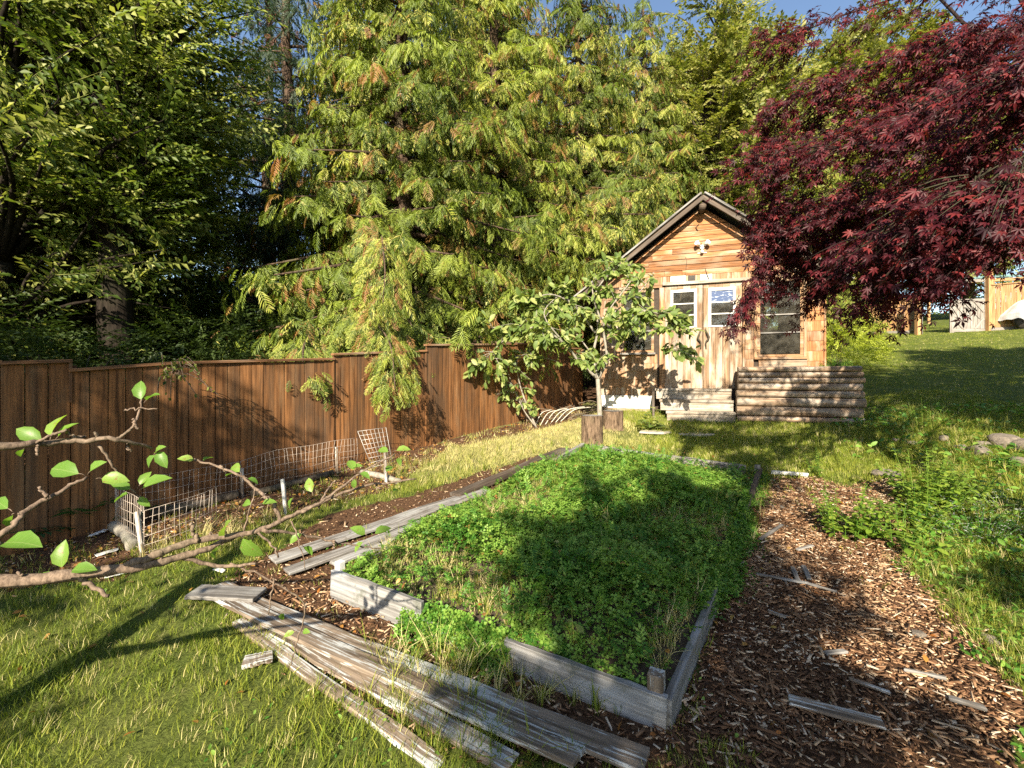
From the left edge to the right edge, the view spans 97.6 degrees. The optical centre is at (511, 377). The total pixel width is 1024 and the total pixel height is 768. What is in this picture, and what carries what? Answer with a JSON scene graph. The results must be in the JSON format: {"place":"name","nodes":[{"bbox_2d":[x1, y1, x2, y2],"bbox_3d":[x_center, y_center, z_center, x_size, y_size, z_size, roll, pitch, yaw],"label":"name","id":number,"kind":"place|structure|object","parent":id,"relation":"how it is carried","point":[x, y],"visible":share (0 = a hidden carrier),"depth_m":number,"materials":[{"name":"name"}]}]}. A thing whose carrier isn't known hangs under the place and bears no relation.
{"place":"outdoors","nodes":[
{"label":"outdoors","id":0,"kind":"place"},
{"bbox_2d":[0,313,1023,767],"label":"ground","id":1,"kind":"structure","parent":0,"point":[150,743],"depth_m":2.63,"materials":[{"name":"soil"}]},
{"bbox_2d":[0,290,125,446],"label":"woodland shrub","id":2,"kind":"object","parent":1,"relation":"on","point":[58,329],"visible":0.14,"depth_m":6.27,"materials":[{"name":"green plant"}]},
{"bbox_2d":[0,311,178,480],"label":"woodland shrub","id":3,"kind":"object","parent":1,"relation":"on","point":[78,363],"visible":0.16,"depth_m":5.48,"materials":[{"name":"green plant"}]},
{"bbox_2d":[9,474,171,537],"bbox_3d":[-3.981,1.189,4.254,1.112,0.442,1.112,0,0,40],"label":"fern","id":4,"kind":"object","parent":1,"relation":"on","point":[66,511],"visible":0.24,"depth_m":3.94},
{"bbox_2d":[107,520,137,551],"bbox_3d":[-3.389,1.377,3.919,0.624,0.142,0.118,0,0,37],"label":"border log","id":5,"kind":"object","parent":1,"relation":"on","point":[115,528],"visible":0.81,"depth_m":3.86,"materials":[{"name":"wood"}]},
{"bbox_2d":[0,0,257,422],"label":"elm tree","id":6,"kind":"object","parent":1,"relation":"on","point":[18,242],"visible":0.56,"depth_m":6.61,"materials":[{"name":"green plant"}]},
{"bbox_2d":[0,0,274,388],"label":"elm tree","id":7,"kind":"object","parent":1,"relation":"on","point":[204,240],"visible":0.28,"depth_m":8.51,"materials":[{"name":"green plant"}]},
{"bbox_2d":[29,68,266,337],"bbox_3d":[-10.453,-4.994,12.362,6.829,10.815,6.961,0,0,-17],"label":"elm tree","id":8,"kind":"object","parent":1,"relation":"on","point":[227,255],"visible":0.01,"depth_m":13.07,"materials":[{"name":"green plant"}]},
{"bbox_2d":[0,0,302,432],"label":"elm tree","id":9,"kind":"object","parent":1,"relation":"on","point":[146,65],"visible":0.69,"depth_m":7.09,"materials":[{"name":"green plant"}]},
{"bbox_2d":[22,200,301,338],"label":"distant woodland","id":10,"kind":"object","parent":1,"relation":"on","point":[217,263],"depth_m":19.84,"materials":[{"name":"green plant"}]},
{"bbox_2d":[78,298,273,425],"bbox_3d":[-5.232,-0.068,7.433,3.170,2.260,3.202,0,0,0],"label":"woodland shrub","id":11,"kind":"object","parent":1,"relation":"on","point":[167,327],"visible":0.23,"depth_m":6.84,"materials":[{"name":"green plant"}]},
{"bbox_2d":[134,271,251,359],"bbox_3d":[-8.569,-1.125,11.135,4.898,3.492,4.948,0,0,19],"label":"woodland shrub","id":12,"kind":"object","parent":1,"relation":"on","point":[185,287],"visible":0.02,"depth_m":10.74,"materials":[{"name":"green plant"}]},
{"bbox_2d":[150,491,239,518],"bbox_3d":[-3.222,1.296,4.580,0.102,0.144,0.751,0,0,44],"label":"border log","id":13,"kind":"object","parent":1,"relation":"on","point":[222,498],"visible":0.88,"depth_m":4.54,"materials":[{"name":"brown wood"}]},
{"bbox_2d":[0,381,415,666],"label":"apple tree","id":14,"kind":"object","parent":1,"relation":"on","point":[83,572],"visible":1,"depth_m":1.41,"materials":[{"name":"green plant"}]},
{"bbox_2d":[133,264,296,387],"bbox_3d":[-6.553,-0.795,10.235,4.322,3.081,4.366,0,0,-12],"label":"woodland shrub","id":15,"kind":"object","parent":1,"relation":"on","point":[199,313],"visible":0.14,"depth_m":9.16,"materials":[{"name":"green plant"}]},
{"bbox_2d":[183,0,322,355],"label":"fir tree","id":16,"kind":"object","parent":1,"relation":"on","point":[251,25],"visible":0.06,"depth_m":16.53,"materials":[{"name":"green plant"}]},
{"bbox_2d":[115,427,391,555],"bbox_3d":[-2.552,1.113,5.014,1.373,0.877,2.830,0,0,44],"label":"wire enclosure","id":17,"kind":"object","parent":1,"relation":"on","point":[138,525],"visible":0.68,"depth_m":4.43,"materials":[{"name":"grey metal"}]},
{"bbox_2d":[173,296,340,363],"bbox_3d":[-4.644,-0.351,8.776,3.493,2.465,3.458,0,0,16],"label":"woodland shrub","id":18,"kind":"object","parent":1,"relation":"on","point":[266,320],"visible":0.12,"depth_m":8.08,"materials":[{"name":"green plant"}]},
{"bbox_2d":[241,650,272,669],"bbox_3d":[-1.380,1.531,2.434,0.150,0.027,0.099,1,0,-26],"label":"board scrap","id":19,"kind":"object","parent":1,"relation":"on","point":[250,660],"visible":1,"depth_m":2.42,"materials":[{"name":"grey wood"}]},
{"bbox_2d":[149,0,367,352],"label":"fir tree","id":20,"kind":"object","parent":1,"relation":"on","point":[287,10],"visible":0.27,"depth_m":12.37,"materials":[{"name":"green plant"}]},
{"bbox_2d":[0,343,582,556],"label":"board fence","id":21,"kind":"object","parent":1,"relation":"on","point":[254,409],"visible":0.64,"depth_m":4.83,"materials":[{"name":"wood"}]},
{"bbox_2d":[155,355,219,401],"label":"trailing vine","id":22,"kind":"object","parent":21,"relation":"hanging from","point":[173,369],"visible":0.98,"depth_m":4.21,"materials":[{"name":"green plant"}]},
{"bbox_2d":[266,324,353,410],"bbox_3d":[-2.943,-0.292,6.662,1.248,1.462,2.766,0,0,-23],"label":"cedar bough","id":23,"kind":"object","parent":21,"relation":"attached to","point":[320,387],"visible":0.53,"depth_m":6.37,"materials":[{"name":"green plant"}]},
{"bbox_2d":[250,470,333,497],"bbox_3d":[-2.537,1.228,5.228,0.091,0.170,0.930,0,0,42],"label":"border log","id":24,"kind":"object","parent":1,"relation":"on","point":[295,482],"visible":0.81,"depth_m":5.19,"materials":[{"name":"brown wood"}]},
{"bbox_2d":[232,617,445,767],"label":"plank","id":25,"kind":"object","parent":1,"relation":"on","point":[306,669],"visible":0.8,"depth_m":2.15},
{"bbox_2d":[223,0,465,346],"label":"cedar tree","id":26,"kind":"object","parent":1,"relation":"on","point":[307,90],"visible":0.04,"depth_m":12.32,"materials":[{"name":"green plant"}]},
{"bbox_2d":[329,538,393,565],"bbox_3d":[-0.948,1.393,3.938,0.109,0.036,1.287,0,5,45],"label":"plank","id":27,"kind":"object","parent":1,"relation":"on","point":[350,557],"visible":0.28,"depth_m":3.60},
{"bbox_2d":[269,496,457,563],"bbox_3d":[-1.199,1.354,4.161,1.892,0.038,0.179,-6,4,-43],"label":"plank","id":28,"kind":"object","parent":1,"relation":"on","point":[295,552],"visible":0.65,"depth_m":3.87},
{"bbox_2d":[450,447,569,496],"bbox_3d":[0.089,1.157,5.686,0.180,0.054,2.248,0,6,39],"label":"plank","id":29,"kind":"object","parent":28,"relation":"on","point":[482,483],"visible":0.65,"depth_m":5.33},
{"bbox_2d":[283,505,460,575],"bbox_3d":[-1.056,1.378,3.961,1.770,0.037,0.139,-7,5,-44],"label":"plank","id":30,"kind":"object","parent":1,"relation":"on","point":[317,560],"visible":0.56,"depth_m":3.59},
{"bbox_2d":[384,489,488,531],"bbox_3d":[-0.714,1.292,4.466,0.128,0.039,1.286,0,5,43],"label":"plank","id":31,"kind":"object","parent":30,"relation":"on","point":[403,521],"visible":0.7,"depth_m":4.34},
{"bbox_2d":[360,469,401,484],"bbox_3d":[-1.585,1.199,5.410,0.703,0.103,0.088,0,0,34],"label":"border log","id":32,"kind":"object","parent":1,"relation":"on","point":[378,475],"visible":0.66,"depth_m":5.39,"materials":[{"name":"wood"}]},
{"bbox_2d":[248,620,518,767],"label":"plank","id":33,"kind":"object","parent":1,"relation":"on","point":[325,663],"visible":0.55,"depth_m":2.10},
{"bbox_2d":[215,600,585,767],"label":"plank","id":34,"kind":"object","parent":33,"relation":"on","point":[339,652],"visible":0.79,"depth_m":2.18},
{"bbox_2d":[184,584,266,602],"bbox_3d":[-1.928,1.452,3.019,0.465,0.028,0.178,3,0,0],"label":"plank","id":35,"kind":"object","parent":34,"relation":"on","point":[209,592],"visible":1,"depth_m":2.99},
{"bbox_2d":[208,0,565,382],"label":"cedar tree","id":36,"kind":"object","parent":1,"relation":"on","point":[404,84],"visible":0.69,"depth_m":8.81,"materials":[{"name":"green plant"}]},
{"bbox_2d":[334,307,421,422],"bbox_3d":[-2.158,-0.360,7.072,1.213,1.928,2.808,0,0,-22],"label":"cedar bough","id":37,"kind":"object","parent":36,"relation":"attached to","point":[355,322],"visible":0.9,"depth_m":6.26,"materials":[{"name":"green plant"}]},
{"bbox_2d":[346,230,424,329],"bbox_3d":[-2.160,-1.640,7.534,1.288,1.968,2.579,0,0,-7],"label":"cedar bough","id":38,"kind":"object","parent":36,"relation":"attached to","point":[397,293],"visible":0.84,"depth_m":6.60,"materials":[{"name":"green plant"}]},
{"bbox_2d":[217,580,649,767],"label":"plank","id":39,"kind":"object","parent":1,"relation":"on","point":[618,751],"visible":0.56,"depth_m":2.09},
{"bbox_2d":[0,405,1010,765],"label":"fallen leaves","id":40,"kind":"object","parent":1,"relation":"on","point":[926,659],"visible":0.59,"depth_m":3.63,"materials":[{"name":"brown plant"}]},
{"bbox_2d":[441,1,572,293],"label":"cedar tree","id":41,"kind":"object","parent":1,"relation":"on","point":[525,28],"visible":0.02,"depth_m":16.92,"materials":[{"name":"green plant"}]},
{"bbox_2d":[387,0,628,373],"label":"cedar tree","id":42,"kind":"object","parent":1,"relation":"on","point":[507,49],"visible":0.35,"depth_m":11.43,"materials":[{"name":"green plant"}]},
{"bbox_2d":[0,324,1023,767],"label":"lawn grass","id":43,"kind":"structure","parent":1,"relation":"on","point":[838,446],"depth_m":3.53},
{"bbox_2d":[3,406,1023,767],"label":"mulch chips","id":44,"kind":"object","parent":1,"relation":"on","point":[865,612],"visible":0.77,"depth_m":2.49,"materials":[{"name":"brown wood"}]},
{"bbox_2d":[756,573,808,583],"bbox_3d":[1.979,1.472,3.281,0.340,0.017,0.031,2,1,22],"label":"wood scrap","id":45,"kind":"object","parent":44,"relation":"on","point":[784,578],"visible":1,"depth_m":3.27,"materials":[{"name":"grey wood"}]},
{"bbox_2d":[788,694,886,729],"bbox_3d":[1.494,1.546,2.076,0.369,0.016,0.079,0,0,25],"label":"wood scrap","id":46,"kind":"object","parent":44,"relation":"on","point":[842,713],"visible":1,"depth_m":2.06,"materials":[{"name":"grey wood"}]},
{"bbox_2d":[492,348,562,427],"bbox_3d":[0.033,0.185,8.149,1.785,1.462,0.824,0,0,0],"label":"young tree","id":47,"kind":"object","parent":1,"relation":"on","point":[529,357],"visible":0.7,"depth_m":8.09,"materials":[{"name":"green plant"}]},
{"bbox_2d":[54,501,1023,767],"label":"lawn weeds","id":48,"kind":"object","parent":1,"relation":"on","point":[982,605],"visible":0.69,"depth_m":3.13,"materials":[{"name":"green plant"}]},
{"bbox_2d":[330,443,762,731],"bbox_3d":[0.887,1.325,4.289,2.340,0.724,4.338,0,0,33],"label":"raised bed","id":49,"kind":"object","parent":1,"relation":"on","point":[656,701],"visible":0.29,"depth_m":2.53,"materials":[{"name":"grey wood"}]},
{"bbox_2d":[361,438,751,658],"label":"clover plants","id":50,"kind":"object","parent":49,"relation":"on","point":[596,447],"visible":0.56,"depth_m":3.35,"materials":[{"name":"green plant"}]},
{"bbox_2d":[363,451,754,633],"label":"bed broadleaf weeds","id":51,"kind":"object","parent":49,"relation":"on","point":[579,628],"visible":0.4,"depth_m":3.43,"materials":[{"name":"green plant"}]},
{"bbox_2d":[365,442,757,669],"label":"bed grass","id":52,"kind":"structure","parent":49,"relation":"on","point":[498,587],"depth_m":3.12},
{"bbox_2d":[342,444,787,686],"bbox_3d":[1.019,1.253,4.215,2.620,0.651,4.697,0,0,33],"label":"bed clover","id":53,"kind":"object","parent":49,"relation":"in","point":[650,566],"visible":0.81,"depth_m":3.17,"materials":[{"name":"green plant"}]},
{"bbox_2d":[531,319,593,389],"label":"woodland shrub","id":54,"kind":"object","parent":1,"relation":"on","point":[584,350],"visible":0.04,"depth_m":11.11,"materials":[{"name":"green plant"}]},
{"bbox_2d":[536,406,591,424],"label":"bent canes","id":55,"kind":"object","parent":1,"relation":"on","point":[567,409],"visible":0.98,"depth_m":8.55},
{"bbox_2d":[530,20,597,262],"bbox_3d":[1.405,-9.359,22.784,8.650,17.051,9.502,0,0,-9],"label":"cedar tree","id":56,"kind":"object","parent":1,"relation":"on","point":[555,90],"visible":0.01,"depth_m":21.96,"materials":[{"name":"green plant"}]},
{"bbox_2d":[516,400,614,421],"bbox_3d":[1.059,0.667,9.540,2.876,0.391,2.434,0,0,0],"label":"brush pile","id":57,"kind":"object","parent":1,"relation":"on","point":[591,410],"visible":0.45,"depth_m":9.14,"materials":[{"name":"grey plant"}]},
{"bbox_2d":[125,402,1023,767],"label":"rough grass","id":58,"kind":"structure","parent":1,"relation":"on","point":[465,672],"depth_m":3.34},
{"bbox_2d":[463,251,705,414],"bbox_3d":[1.220,-0.698,7.876,4.278,3.194,1.351,0,0,0],"label":"plum tree","id":59,"kind":"object","parent":1,"relation":"on","point":[530,301],"visible":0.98,"depth_m":7.78,"materials":[{"name":"green plant"}]},
{"bbox_2d":[581,414,603,444],"bbox_3d":[1.263,0.825,7.045,0.388,0.468,0.378,0,0,33],"label":"tree stump","id":60,"kind":"object","parent":1,"relation":"on","point":[592,427],"visible":0.82,"depth_m":6.91,"materials":[{"name":"brown wood"}]},
{"bbox_2d":[506,0,680,378],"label":"cedar tree","id":61,"kind":"object","parent":1,"relation":"on","point":[605,201],"visible":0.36,"depth_m":14.07,"materials":[{"name":"green plant"}]},
{"bbox_2d":[572,27,638,199],"bbox_3d":[4.647,-10.515,24.723,10.328,18.534,9.403,0,0,-22],"label":"cedar tree","id":62,"kind":"object","parent":1,"relation":"on","point":[610,58],"visible":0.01,"depth_m":24.41,"materials":[{"name":"green plant"}]},
{"bbox_2d":[602,410,624,430],"bbox_3d":[1.778,0.753,7.946,0.415,0.342,0.405,0,0,-25],"label":"tree stump","id":63,"kind":"object","parent":1,"relation":"on","point":[613,420],"visible":0.93,"depth_m":7.80,"materials":[{"name":"wood"}]},
{"bbox_2d":[587,0,714,253],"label":"cedar tree","id":64,"kind":"object","parent":1,"relation":"on","point":[642,136],"visible":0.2,"depth_m":17.80,"materials":[{"name":"green plant"}]},
{"bbox_2d":[635,407,666,429],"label":"young plant","id":65,"kind":"object","parent":1,"relation":"on","point":[658,425],"visible":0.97,"depth_m":7.77,"materials":[{"name":"green plant"}]},
{"bbox_2d":[652,388,735,422],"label":"wooden steps","id":66,"kind":"structure","parent":1,"relation":"on","point":[689,403],"depth_m":8.68,"materials":[{"name":"brown wood"}]},
{"bbox_2d":[626,25,769,329],"bbox_3d":[8.277,-9.857,23.468,8.333,16.995,8.031,0,0,0],"label":"cedar tree","id":67,"kind":"object","parent":1,"relation":"on","point":[670,54],"visible":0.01,"depth_m":22.90,"materials":[{"name":"green plant"}]},
{"bbox_2d":[574,191,854,411],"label":"shed","id":68,"kind":"structure","parent":1,"relation":"on","point":[706,288],"depth_m":9.15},
{"bbox_2d":[622,289,653,352],"bbox_3d":[2.667,-1.190,9.511,0.660,1.320,0.060,0,0,18],"label":"window","id":69,"kind":"structure","parent":68,"relation":"in","point":[652,338],"depth_m":9.44,"materials":[{"name":"grey wood"}]},
{"bbox_2d":[665,284,702,387],"bbox_3d":[3.524,-0.837,9.191,0.723,2.115,0.125,0,0,18],"label":"door","id":70,"kind":"structure","parent":68,"relation":"in","point":[678,374],"depth_m":9.18,"materials":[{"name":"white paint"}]},
{"bbox_2d":[703,282,741,388],"bbox_3d":[4.210,-0.837,8.962,0.706,2.115,0.126,0,0,18],"label":"door","id":71,"kind":"structure","parent":68,"relation":"in","point":[719,369],"depth_m":8.99,"materials":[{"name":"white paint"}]},
{"bbox_2d":[757,278,803,356],"bbox_3d":[5.181,-1.155,8.673,0.790,1.520,0.060,0,0,18],"label":"window","id":72,"kind":"structure","parent":68,"relation":"in","point":[801,333],"depth_m":8.61,"materials":[{"name":"grey wood"}]},
{"bbox_2d":[616,0,845,240],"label":"broadleaf tree","id":73,"kind":"object","parent":1,"relation":"on","point":[721,116],"visible":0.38,"depth_m":18.95,"materials":[{"name":"green plant"}]},
{"bbox_2d":[692,2,849,231],"bbox_3d":[12.772,-10.741,24.334,10.340,17.690,9.684,0,0,-28],"label":"broadleaf tree","id":74,"kind":"object","parent":1,"relation":"on","point":[808,65],"visible":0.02,"depth_m":22.65,"materials":[{"name":"green plant"}]},
{"bbox_2d":[771,470,808,476],"bbox_3d":[3.368,1.163,5.442,0.398,0.043,0.059,0,0,21],"label":"plank","id":75,"kind":"object","parent":1,"relation":"on","point":[788,472],"visible":0.96,"depth_m":5.43,"materials":[{"name":"white paint"}]},
{"bbox_2d":[735,366,866,423],"bbox_3d":[5.438,0.300,9.049,1.972,1.001,2.565,0,0,18],"label":"log planter","id":76,"kind":"object","parent":1,"relation":"on","point":[804,394],"visible":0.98,"depth_m":7.88,"materials":[{"name":"wood"}]},
{"bbox_2d":[764,135,896,339],"bbox_3d":[13.463,-5.924,19.682,4.664,9.193,5.123,0,0,14],"label":"cedar tree","id":77,"kind":"object","parent":1,"relation":"on","point":[836,178],"visible":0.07,"depth_m":18.69,"materials":[{"name":"green plant"}]},
{"bbox_2d":[823,649,847,655],"bbox_3d":[1.809,1.534,2.503,0.130,0.015,0.034,-3,0,-6],"label":"wood scrap","id":78,"kind":"object","parent":1,"relation":"on","point":[834,652],"visible":1,"depth_m":2.49,"materials":[{"name":"grey wood"}]},
{"bbox_2d":[809,479,894,541],"bbox_3d":[2.902,1.151,3.971,0.536,0.503,0.656,0,0,0],"label":"balm plant","id":79,"kind":"object","parent":1,"relation":"on","point":[828,515],"visible":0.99,"depth_m":3.87,"materials":[{"name":"green plant"}]},
{"bbox_2d":[706,0,1023,352],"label":"red maple","id":80,"kind":"object","parent":1,"relation":"on","point":[943,235],"visible":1,"depth_m":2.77,"materials":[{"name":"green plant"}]},
{"bbox_2d":[826,317,903,368],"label":"yellow shrub","id":81,"kind":"object","parent":1,"relation":"on","point":[861,345],"visible":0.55,"depth_m":12.32,"materials":[{"name":"green plant"}]},
{"bbox_2d":[848,677,889,694],"bbox_3d":[1.787,1.543,2.245,0.163,0.016,0.027,-1,0,40],"label":"wood scrap","id":82,"kind":"object","parent":1,"relation":"on","point":[867,684],"visible":1,"depth_m":2.24,"materials":[{"name":"grey wood"}]},
{"bbox_2d":[852,300,911,333],"bbox_3d":[18.165,-3.080,23.007,0.120,1.983,4.133,0,0,-28],"label":"fence","id":83,"kind":"object","parent":1,"relation":"on","point":[897,325],"visible":0.09,"depth_m":21.82,"materials":[{"name":"brown wood"}]},
{"bbox_2d":[870,469,900,477],"bbox_3d":[4.405,1.135,5.271,0.306,0.110,0.201,0,0,35],"label":"rock","id":84,"kind":"object","parent":1,"relation":"on","point":[874,472],"visible":0.53,"depth_m":5.25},
{"bbox_2d":[796,0,991,320],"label":"broadleaf tree","id":85,"kind":"object","parent":1,"relation":"on","point":[869,45],"visible":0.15,"depth_m":23.72,"materials":[{"name":"green plant"}]},
{"bbox_2d":[764,247,1023,329],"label":"distant hedge","id":86,"kind":"object","parent":1,"relation":"on","point":[774,321],"visible":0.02,"depth_m":28.91,"materials":[{"name":"green plant"}]},
{"bbox_2d":[829,500,975,555],"bbox_3d":[3.244,1.250,3.769,0.828,0.304,0.968,0,0,-40],"label":"balm plant","id":87,"kind":"object","parent":1,"relation":"on","point":[906,537],"visible":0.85,"depth_m":3.79,"materials":[{"name":"green plant"}]},
{"bbox_2d":[863,480,953,526],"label":"balm plant","id":88,"kind":"object","parent":1,"relation":"on","point":[911,500],"visible":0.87,"depth_m":4.18,"materials":[{"name":"green plant"}]},
{"bbox_2d":[914,299,920,334],"bbox_3d":[18.568,-2.838,20.501,0.160,1.950,0.160,0,0,0],"label":"fence post","id":89,"kind":"object","parent":1,"relation":"on","point":[916,328],"depth_m":20.43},
{"bbox_2d":[871,448,979,510],"bbox_3d":[4.150,0.985,4.503,0.676,0.597,0.831,0,0,0],"label":"balm plant","id":90,"kind":"object","parent":1,"relation":"on","point":[927,485],"visible":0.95,"depth_m":4.41,"materials":[{"name":"green plant"}]},
{"bbox_2d":[904,668,946,679],"bbox_3d":[2.135,1.532,2.318,0.178,0.016,0.025,1,0,23],"label":"wood scrap","id":91,"kind":"object","parent":1,"relation":"on","point":[937,676],"visible":1,"depth_m":2.31,"materials":[{"name":"grey wood"}]},
{"bbox_2d":[905,399,946,427],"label":"seeding weed","id":92,"kind":"object","parent":1,"relation":"on","point":[925,415],"visible":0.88,"depth_m":7.07,"materials":[{"name":"green plant"}]},
{"bbox_2d":[831,401,1023,552],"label":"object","id":93,"kind":"object","parent":1,"relation":"on","point":[994,516],"visible":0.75,"depth_m":5.86,"materials":[{"name":"green plant"}]},
{"bbox_2d":[903,492,1003,513],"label":"silver plant","id":94,"kind":"object","parent":1,"relation":"on","point":[954,510],"visible":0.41,"depth_m":4.29,"materials":[{"name":"green plant"}]},
{"bbox_2d":[896,499,1023,546],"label":"silver plant","id":95,"kind":"object","parent":1,"relation":"on","point":[987,534],"visible":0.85,"depth_m":3.85,"materials":[{"name":"green plant"}]},
{"bbox_2d":[917,458,1002,502],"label":"balm plant","id":96,"kind":"object","parent":1,"relation":"on","point":[980,489],"visible":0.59,"depth_m":4.50,"materials":[{"name":"green plant"}]},
{"bbox_2d":[948,695,987,711],"bbox_3d":[2.157,1.543,2.126,0.136,0.016,0.040,3,1,30],"label":"wood scrap","id":97,"kind":"object","parent":1,"relation":"on","point":[972,704],"visible":1,"depth_m":2.12,"materials":[{"name":"grey wood"}]},
{"bbox_2d":[927,274,1023,323],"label":"lean to roof","id":98,"kind":"object","parent":1,"relation":"on","point":[996,280],"visible":0.14,"depth_m":24.68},
{"bbox_2d":[967,445,992,455],"bbox_3d":[6.041,0.953,5.776,0.210,0.164,0.251,0,0,6],"label":"rock","id":99,"kind":"object","parent":1,"relation":"on","point":[983,449],"visible":0.65,"depth_m":5.73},
{"bbox_2d":[938,53,1023,298],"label":"broadleaf tree","id":100,"kind":"object","parent":1,"relation":"on","point":[972,288],"visible":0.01,"depth_m":26.09,"materials":[{"name":"green plant"}]},
{"bbox_2d":[984,271,992,330],"bbox_3d":[20.855,-3.369,19.595,0.190,2.850,0.190,0,0,0],"label":"fence post","id":101,"kind":"object","parent":1,"relation":"on","point":[988,298],"visible":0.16,"depth_m":19.52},
{"bbox_2d":[949,279,984,332],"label":"garden gate","id":102,"kind":"structure","parent":101,"relation":"attached to","point":[976,323],"depth_m":19.76,"materials":[{"name":"grey wood"}]},
{"bbox_2d":[964,481,1023,517],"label":"silver plant","id":103,"kind":"object","parent":1,"relation":"on","point":[987,501],"visible":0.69,"depth_m":4.29,"materials":[{"name":"green plant"}]},
{"bbox_2d":[965,452,1023,472],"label":"dock plant","id":104,"kind":"object","parent":1,"relation":"on","point":[1014,462],"visible":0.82,"depth_m":5.28,"materials":[{"name":"green plant"}]},
{"bbox_2d":[987,433,1019,449],"bbox_3d":[6.533,0.859,5.939,0.300,0.234,0.338,0,0,-37],"label":"rock","id":105,"kind":"object","parent":1,"relation":"on","point":[1000,438],"visible":0.55,"depth_m":5.89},
{"bbox_2d":[991,282,1023,330],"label":"fence","id":106,"kind":"object","parent":1,"relation":"on","point":[1005,296],"visible":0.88,"depth_m":19.28,"materials":[{"name":"brown wood"}]},
{"bbox_2d":[998,300,1023,327],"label":"covered equipment","id":107,"kind":"object","parent":1,"relation":"on","point":[1014,312],"visible":0.64,"depth_m":18.82,"materials":[{"name":"white fabric"}]},
{"bbox_2d":[1009,438,1023,451],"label":"rock","id":108,"kind":"object","parent":1,"relation":"on","point":[1020,441],"visible":0.56,"depth_m":5.73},
{"bbox_2d":[47,0,1023,325],"label":"sky","id":109,"kind":"structure","parent":0,"point":[788,6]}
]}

